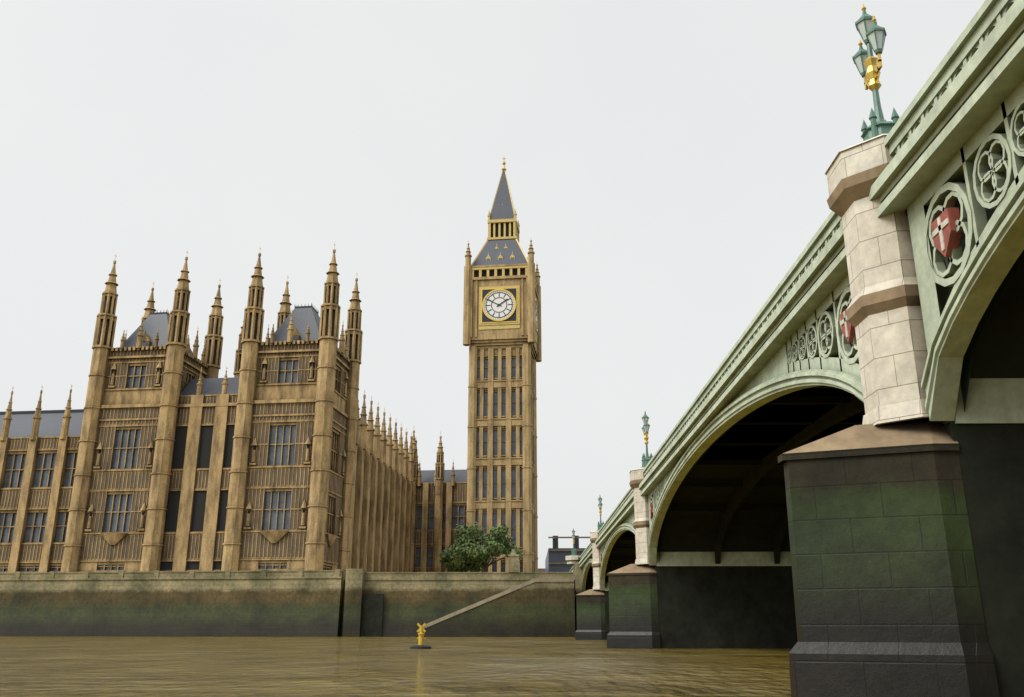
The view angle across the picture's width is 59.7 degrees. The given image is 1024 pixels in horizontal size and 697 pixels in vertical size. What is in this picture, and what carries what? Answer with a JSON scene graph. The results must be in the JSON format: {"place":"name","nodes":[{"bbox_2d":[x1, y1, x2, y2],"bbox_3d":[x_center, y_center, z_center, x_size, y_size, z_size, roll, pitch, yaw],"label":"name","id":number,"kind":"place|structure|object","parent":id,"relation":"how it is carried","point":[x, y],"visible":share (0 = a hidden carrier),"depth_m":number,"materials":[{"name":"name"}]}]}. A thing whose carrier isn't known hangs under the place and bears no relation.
{"place":"outdoors","nodes":[
{"label":"outdoors","id":0,"kind":"place"},
{"bbox_2d":[0,569,345,636],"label":"river wall","id":1,"kind":"structure","parent":0,"point":[282,603],"depth_m":124.45,"materials":[{"name":"grey stone"}]},
{"bbox_2d":[0,636,790,696],"bbox_3d":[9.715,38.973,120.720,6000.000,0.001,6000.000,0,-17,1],"label":"river water","id":2,"kind":"structure","parent":0,"point":[114,666],"depth_m":27.26,"materials":[{"name":"brown liquid"}]},
{"bbox_2d":[410,623,430,648],"bbox_3d":[-5.339,17.002,52.416,1.240,1.706,1.209,0,-17,1],"label":"marker buoy","id":3,"kind":"object","parent":2,"relation":"in","point":[421,638],"visible":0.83,"depth_m":52.28,"materials":[{"name":"yellow metal"}]},
{"bbox_2d":[565,0,1023,696],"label":"bridge","id":4,"kind":"structure","parent":2,"relation":"in","point":[827,486],"depth_m":16.54,"materials":[{"name":"paint"}]},
{"bbox_2d":[571,528,576,554],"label":"bridge lamp","id":5,"kind":"object","parent":4,"relation":"on","point":[573,551],"visible":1,"depth_m":126.31,"materials":[{"name":"teal metal"}]},
{"bbox_2d":[597,497,603,530],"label":"bridge lamp","id":6,"kind":"object","parent":4,"relation":"on","point":[600,504],"visible":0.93,"depth_m":94.19,"materials":[{"name":"teal metal"}]},
{"bbox_2d":[641,411,652,467],"bbox_3d":[8.694,5.891,57.727,0.987,3.983,1.082,14,-22,-38],"label":"bridge lamp","id":7,"kind":"object","parent":4,"relation":"on","point":[646,459],"visible":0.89,"depth_m":57.44,"materials":[{"name":"teal metal"}]},
{"bbox_2d":[852,4,898,140],"bbox_3d":[7.999,-5.976,19.743,0.987,3.983,1.082,14,-22,-38],"label":"bridge lamp","id":8,"kind":"object","parent":4,"relation":"on","point":[873,35],"visible":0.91,"depth_m":19.57,"materials":[{"name":"teal metal"}]},
{"bbox_2d":[341,580,575,636],"bbox_3d":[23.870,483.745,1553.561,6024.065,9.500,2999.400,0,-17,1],"label":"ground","id":9,"kind":"structure","parent":0,"point":[344,597],"depth_m":122.81,"materials":[{"name":"stone"}]},
{"bbox_2d":[0,244,466,572],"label":"palace of westminster","id":10,"kind":"structure","parent":9,"relation":"on","point":[165,449],"depth_m":144.00,"materials":[{"name":"brown stone"}]},
{"bbox_2d":[342,549,574,636],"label":"embankment wall","id":11,"kind":"structure","parent":9,"relation":"on","point":[513,601],"depth_m":121.19,"materials":[{"name":"stone"}]},
{"bbox_2d":[439,542,484,571],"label":"bush","id":12,"kind":"object","parent":9,"relation":"on","point":[448,563],"visible":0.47,"depth_m":156.42,"materials":[{"name":"green plant"}]},
{"bbox_2d":[450,522,524,571],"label":"tree","id":13,"kind":"object","parent":9,"relation":"on","point":[468,547],"visible":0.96,"depth_m":148.38,"materials":[{"name":"green plant"}]},
{"bbox_2d":[463,158,541,571],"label":"clock tower","id":14,"kind":"structure","parent":9,"relation":"on","point":[502,317],"depth_m":183.29,"materials":[{"name":"brown stone"}]},
{"bbox_2d":[0,0,984,567],"label":"sky","id":15,"kind":"structure","parent":0,"point":[667,161],"materials":[{"name":"white"}]},
{"bbox_2d":[538,536,589,571],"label":"bridge street buildings","id":16,"kind":"structure","parent":0,"point":[555,560],"depth_m":239.26,"materials":[{"name":"black metal"}]}
]}

